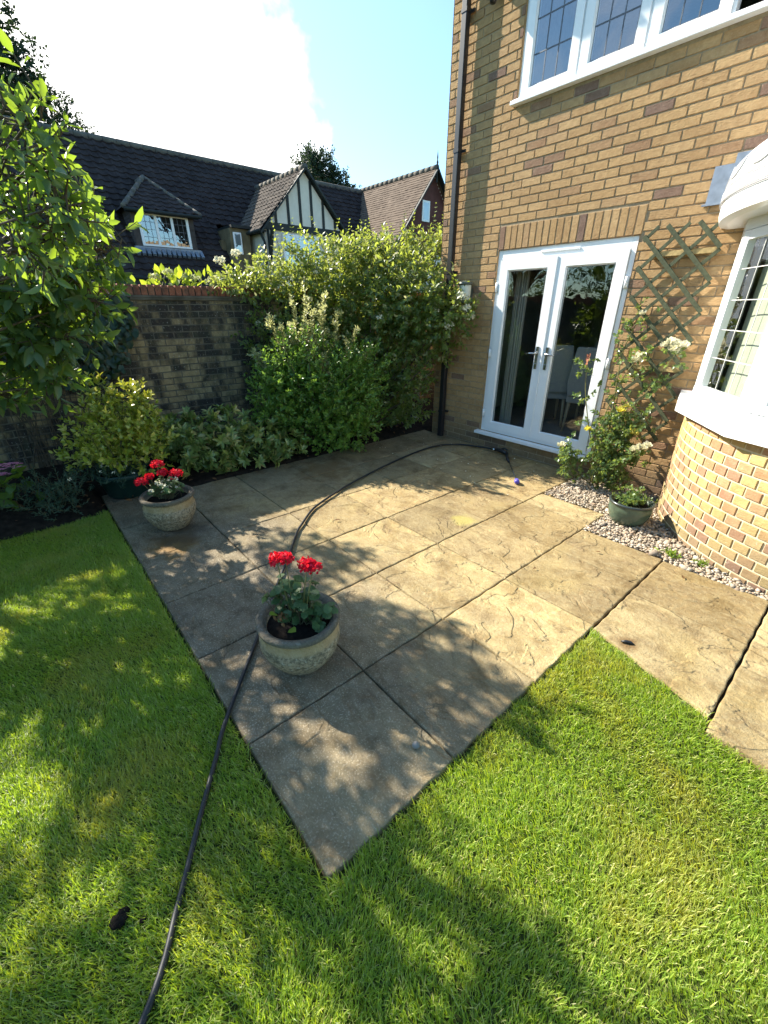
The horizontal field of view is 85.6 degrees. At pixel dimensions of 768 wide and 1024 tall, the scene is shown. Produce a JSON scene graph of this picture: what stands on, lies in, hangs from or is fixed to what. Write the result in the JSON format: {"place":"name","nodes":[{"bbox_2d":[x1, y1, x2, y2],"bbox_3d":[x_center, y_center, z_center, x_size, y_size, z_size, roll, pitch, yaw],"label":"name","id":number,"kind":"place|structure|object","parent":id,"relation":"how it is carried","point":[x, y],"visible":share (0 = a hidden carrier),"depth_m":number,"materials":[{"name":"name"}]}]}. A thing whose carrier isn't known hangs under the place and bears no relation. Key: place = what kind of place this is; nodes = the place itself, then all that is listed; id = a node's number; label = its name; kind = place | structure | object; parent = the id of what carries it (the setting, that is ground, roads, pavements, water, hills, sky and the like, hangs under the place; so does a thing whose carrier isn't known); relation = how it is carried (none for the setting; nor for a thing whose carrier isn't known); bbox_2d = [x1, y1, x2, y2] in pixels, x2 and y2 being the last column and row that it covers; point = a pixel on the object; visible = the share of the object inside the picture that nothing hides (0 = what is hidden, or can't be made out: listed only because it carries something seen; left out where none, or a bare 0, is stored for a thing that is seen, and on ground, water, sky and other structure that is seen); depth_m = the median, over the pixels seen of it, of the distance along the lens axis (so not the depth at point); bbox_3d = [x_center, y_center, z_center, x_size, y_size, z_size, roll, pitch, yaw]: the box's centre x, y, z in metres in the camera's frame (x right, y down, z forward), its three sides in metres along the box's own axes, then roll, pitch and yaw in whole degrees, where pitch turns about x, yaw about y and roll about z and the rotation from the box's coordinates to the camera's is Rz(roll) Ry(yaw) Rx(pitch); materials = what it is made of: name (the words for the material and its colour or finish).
{"place":"outdoors","nodes":[
{"label":"outdoors","id":0,"kind":"place"},
{"bbox_2d":[0,0,453,188],"label":"sky","id":1,"kind":"structure","parent":0,"point":[242,82],"materials":[{"name":"white"}]},
{"bbox_2d":[0,397,514,565],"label":"soil bed","id":2,"kind":"object","parent":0,"point":[23,524],"visible":0.1,"depth_m":4.36,"materials":[{"name":"brown soil"}]},
{"bbox_2d":[0,461,44,509],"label":"hydrangea","id":3,"kind":"object","parent":2,"relation":"on","point":[9,490],"visible":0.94,"depth_m":3.64,"materials":[{"name":"green plant"}]},
{"bbox_2d":[0,460,87,521],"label":"hebe shrub","id":4,"kind":"object","parent":2,"relation":"on","point":[61,496],"visible":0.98,"depth_m":3.73,"materials":[{"name":"green plant"}]},
{"bbox_2d":[0,29,149,417],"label":"viburnum tree","id":5,"kind":"object","parent":2,"relation":"in","point":[54,300],"visible":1,"depth_m":2.44,"materials":[{"name":"green plant"}]},
{"bbox_2d":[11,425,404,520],"bbox_3d":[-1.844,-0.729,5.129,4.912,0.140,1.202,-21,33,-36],"label":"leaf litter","id":6,"kind":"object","parent":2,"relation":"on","point":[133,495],"visible":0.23,"depth_m":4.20,"materials":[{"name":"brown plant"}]},
{"bbox_2d":[147,403,307,479],"bbox_3d":[-1.837,-0.860,4.862,1.726,0.806,1.142,-21,33,-36],"label":"pieris shrub","id":7,"kind":"object","parent":2,"relation":"on","point":[235,444],"visible":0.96,"depth_m":4.70,"materials":[{"name":"green plant"}]},
{"bbox_2d":[242,281,396,455],"bbox_3d":[-0.792,-1.726,5.262,1.876,2.107,1.579,3,26,5],"label":"variegated shrub","id":8,"kind":"object","parent":2,"relation":"on","point":[330,385],"visible":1,"depth_m":5.00,"materials":[{"name":"green plant"}]},
{"bbox_2d":[207,202,480,428],"bbox_3d":[-0.463,-2.654,5.941,3.474,3.014,2.082,3,26,6],"label":"climbing hedge","id":9,"kind":"object","parent":2,"relation":"on","point":[407,270],"visible":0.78,"depth_m":5.43,"materials":[{"name":"green plant"}]},
{"bbox_2d":[101,430,661,881],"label":"patio","id":10,"kind":"structure","parent":0,"point":[463,624],"depth_m":2.74,"materials":[{"name":"stone"}]},
{"bbox_2d":[48,371,179,498],"bbox_3d":[-2.556,-0.708,3.950,1.052,1.184,0.990,-21,33,-36],"label":"potted euonymus","id":11,"kind":"object","parent":10,"relation":"on","point":[118,471],"visible":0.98,"depth_m":3.90,"materials":[{"name":"green plant"}]},
{"bbox_2d":[134,460,195,530],"bbox_3d":[-1.833,-0.155,3.503,0.428,0.596,0.428,-21,33,-36],"label":"potted geranium","id":12,"kind":"object","parent":10,"relation":"on","point":[168,505],"visible":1,"depth_m":3.44,"materials":[{"name":"stone"}]},
{"bbox_2d":[255,551,339,674],"bbox_3d":[-0.437,0.483,2.098,0.428,0.692,0.428,-21,33,-36],"label":"potted geranium","id":13,"kind":"object","parent":10,"relation":"on","point":[297,629],"visible":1,"depth_m":2.03,"materials":[{"name":"stone"}]},
{"bbox_2d":[412,741,419,748],"bbox_3d":[0.138,1.010,1.800,0.036,0.021,0.036,-21,33,-36],"label":"pebble","id":14,"kind":"object","parent":10,"relation":"on","point":[415,744],"visible":1,"depth_m":1.79,"materials":[{"name":"grey stone"}]},
{"bbox_2d":[491,448,519,483],"bbox_3d":[1.502,-0.589,4.980,0.184,0.080,1.182,0,26,0],"label":"pressure lance","id":15,"kind":"object","parent":10,"relation":"on","point":[516,480],"visible":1,"depth_m":5.21,"materials":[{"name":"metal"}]},
{"bbox_2d":[0,510,767,1023],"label":"lawn","id":16,"kind":"structure","parent":0,"point":[508,891],"depth_m":1.43,"materials":[{"name":"green plant"}]},
{"bbox_2d":[109,906,129,929],"bbox_3d":[-0.822,1.268,1.292,0.060,0.032,0.046,-21,33,-36],"label":"soil lump","id":17,"kind":"object","parent":16,"relation":"on","point":[119,919],"visible":0.99,"depth_m":1.28,"materials":[{"name":"black soil"}]},
{"bbox_2d":[139,914,146,922],"bbox_3d":[-0.750,1.270,1.295,0.024,0.013,0.018,-21,33,-36],"label":"soil lump","id":18,"kind":"object","parent":16,"relation":"on","point":[142,919],"visible":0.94,"depth_m":1.29,"materials":[{"name":"black soil"}]},
{"bbox_2d":[138,443,490,1023],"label":"hose","id":19,"kind":"object","parent":16,"relation":"on","point":[144,1017],"visible":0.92,"depth_m":1.54,"materials":[{"name":"black rubber"}]},
{"bbox_2d":[201,563,767,880],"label":"paving bed","id":20,"kind":"object","parent":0,"point":[712,715],"visible":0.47,"depth_m":2.24,"materials":[{"name":"brown soil"}]},
{"bbox_2d":[593,561,767,774],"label":"path","id":21,"kind":"structure","parent":0,"point":[690,635],"depth_m":2.35,"materials":[{"name":"stone"}]},
{"bbox_2d":[621,640,634,644],"bbox_3d":[1.386,0.738,2.358,0.070,0.021,0.020,6,27,11],"label":"slug","id":22,"kind":"object","parent":21,"relation":"on","point":[627,641],"visible":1,"depth_m":2.35,"materials":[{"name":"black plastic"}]},
{"label":"ground","id":23,"kind":"structure","parent":0,"visible":0},
{"bbox_2d":[0,98,33,196],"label":"garden tree","id":24,"kind":"object","parent":23,"relation":"on","point":[15,133],"visible":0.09,"depth_m":3.14,"materials":[{"name":"green plant"}]},
{"bbox_2d":[0,0,61,124],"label":"tall tree","id":25,"kind":"object","parent":23,"relation":"on","point":[6,68],"visible":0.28,"depth_m":15.14,"materials":[{"name":"green plant"}]},
{"bbox_2d":[11,65,98,133],"bbox_3d":[-13.206,-12.641,18.406,2.254,10.063,2.664,7,27,14],"label":"feathery tree","id":26,"kind":"object","parent":23,"relation":"on","point":[66,109],"visible":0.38,"depth_m":16.69,"materials":[{"name":"green plant"}]},
{"bbox_2d":[127,263,225,285],"bbox_3d":[-2.673,-2.124,5.686,1.523,2.229,0.729,-21,33,-36],"label":"wall top hydrangea","id":27,"kind":"object","parent":23,"relation":"on","point":[171,275],"depth_m":5.27,"materials":[{"name":"green plant"}]},
{"bbox_2d":[0,115,361,288],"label":"tiled house","id":28,"kind":"structure","parent":23,"relation":"on","point":[200,213],"depth_m":14.84,"materials":[{"name":"grey tile"}]},
{"bbox_2d":[232,232,243,254],"bbox_3d":[-5.235,-9.640,14.894,0.300,0.670,0.058,-21,33,-36],"label":"window","id":29,"kind":"structure","parent":28,"relation":"in","point":[237,238],"depth_m":14.85,"materials":[{"name":"glass"}]},
{"bbox_2d":[0,281,437,474],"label":"garden wall","id":30,"kind":"structure","parent":23,"relation":"on","point":[185,350],"depth_m":5.14,"materials":[{"name":"brick"}]},
{"bbox_2d":[17,386,93,456],"bbox_3d":[-3.551,-1.028,4.611,0.764,0.700,0.007,-21,33,-36],"label":"shrub","id":31,"kind":"object","parent":30,"relation":"attached to","point":[53,421],"visible":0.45,"depth_m":4.55,"materials":[{"name":"green plant"}]},
{"bbox_2d":[0,295,138,471],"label":"ivy","id":32,"kind":"object","parent":30,"relation":"attached to","point":[113,356],"visible":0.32,"depth_m":4.59,"materials":[{"name":"green plant"}]},
{"bbox_2d":[290,138,360,188],"bbox_3d":[-3.731,-17.827,27.895,5.232,10.986,3.113,-21,33,-36],"label":"pine tree","id":33,"kind":"object","parent":23,"relation":"on","point":[314,162],"visible":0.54,"depth_m":25.25,"materials":[{"name":"green plant"}]},
{"bbox_2d":[354,154,444,292],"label":"brown roofed house","id":34,"kind":"structure","parent":23,"relation":"on","point":[420,192],"depth_m":18.31,"materials":[{"name":"tile"}]},
{"bbox_2d":[421,200,429,221],"bbox_3d":[1.820,-13.083,18.049,0.460,0.760,0.052,-21,33,-36],"label":"window","id":35,"kind":"structure","parent":34,"relation":"in","point":[425,204],"depth_m":18.03,"materials":[{"name":"blue glass"}]},
{"bbox_2d":[432,0,767,594],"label":"brick house","id":36,"kind":"structure","parent":23,"relation":"on","point":[591,144],"depth_m":3.85,"materials":[{"name":"brown brick"}]},
{"bbox_2d":[458,281,472,303],"bbox_3d":[1.007,-2.724,5.148,0.205,0.249,0.192,-21,33,-36],"label":"wall lamp","id":37,"kind":"object","parent":36,"relation":"attached to","point":[467,289],"visible":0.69,"depth_m":5.08,"materials":[{"name":"beige plastic"}]},
{"bbox_2d":[499,270,530,423],"bbox_3d":[1.645,-2.124,5.252,0.072,2.100,0.170,-21,33,-36],"label":"curtain","id":38,"kind":"object","parent":36,"relation":"hanging from","point":[517,318],"visible":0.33,"depth_m":5.23,"materials":[{"name":"grey fabric"}]},
{"bbox_2d":[523,345,573,426],"bbox_3d":[2.268,-1.756,5.734,0.490,1.061,0.565,5,27,10],"label":"dining chair","id":39,"kind":"object","parent":36,"relation":"in","point":[562,365],"visible":0.48,"depth_m":5.42,"materials":[{"name":"beige fabric"}]},
{"bbox_2d":[474,235,639,461],"bbox_3d":[1.817,-1.801,4.732,0.161,2.127,1.610,-21,33,-36],"label":"french door","id":40,"kind":"structure","parent":36,"relation":"in","point":[620,252],"depth_m":4.57,"materials":[{"name":"white plastic"}]},
{"bbox_2d":[561,347,596,430],"bbox_3d":[2.675,-1.561,5.336,0.490,1.061,0.565,21,33,36],"label":"dining chair","id":41,"kind":"object","parent":36,"relation":"in","point":[575,384],"visible":0.45,"depth_m":5.16,"materials":[{"name":"beige fabric"}]},
{"bbox_2d":[563,340,598,416],"bbox_3d":[3.083,-1.927,6.080,0.565,1.061,0.490,-21,33,-36],"label":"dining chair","id":42,"kind":"object","parent":36,"relation":"in","point":[596,344],"visible":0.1,"depth_m":6.14,"materials":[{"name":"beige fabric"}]},
{"bbox_2d":[510,0,767,107],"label":"upper window","id":43,"kind":"structure","parent":36,"relation":"in","point":[650,39],"depth_m":3.55,"materials":[{"name":"white plastic"}]},
{"bbox_2d":[602,219,722,440],"bbox_3d":[2.516,-1.597,3.849,0.064,1.816,0.623,-21,33,-36],"label":"trellis","id":44,"kind":"object","parent":36,"relation":"attached to","point":[660,254],"visible":0.8,"depth_m":3.69,"materials":[{"name":"wood"}]},
{"bbox_2d":[675,139,767,447],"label":"bay window","id":45,"kind":"structure","parent":36,"relation":"in","point":[739,411],"depth_m":2.90,"materials":[{"name":"white plastic"}]},
{"bbox_2d":[544,475,767,600],"bbox_3d":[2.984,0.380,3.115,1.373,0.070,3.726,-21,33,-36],"label":"gravel","id":46,"kind":"structure","parent":23,"relation":"on","point":[578,494],"depth_m":3.51,"materials":[{"name":"beige gravel"}]},
{"bbox_2d":[554,297,690,491],"bbox_3d":[2.256,-1.057,4.008,0.593,1.822,0.945,-21,33,-36],"label":"climbing rose","id":47,"kind":"object","parent":46,"relation":"on","point":[611,467],"visible":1,"depth_m":4.05,"materials":[{"name":"plant"}]},
{"bbox_2d":[608,484,658,526],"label":"glazed pot plant","id":48,"kind":"object","parent":46,"relation":"on","point":[633,508],"visible":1,"depth_m":3.58,"materials":[{"name":"green plant"}]},
{"bbox_2d":[655,547,681,558],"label":"weed","id":49,"kind":"object","parent":46,"relation":"on","point":[671,553],"visible":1,"depth_m":3.18,"materials":[{"name":"green plant"}]},
{"bbox_2d":[691,558,708,566],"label":"weed","id":50,"kind":"object","parent":46,"relation":"on","point":[700,562],"visible":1,"depth_m":3.08,"materials":[{"name":"green plant"}]}
]}

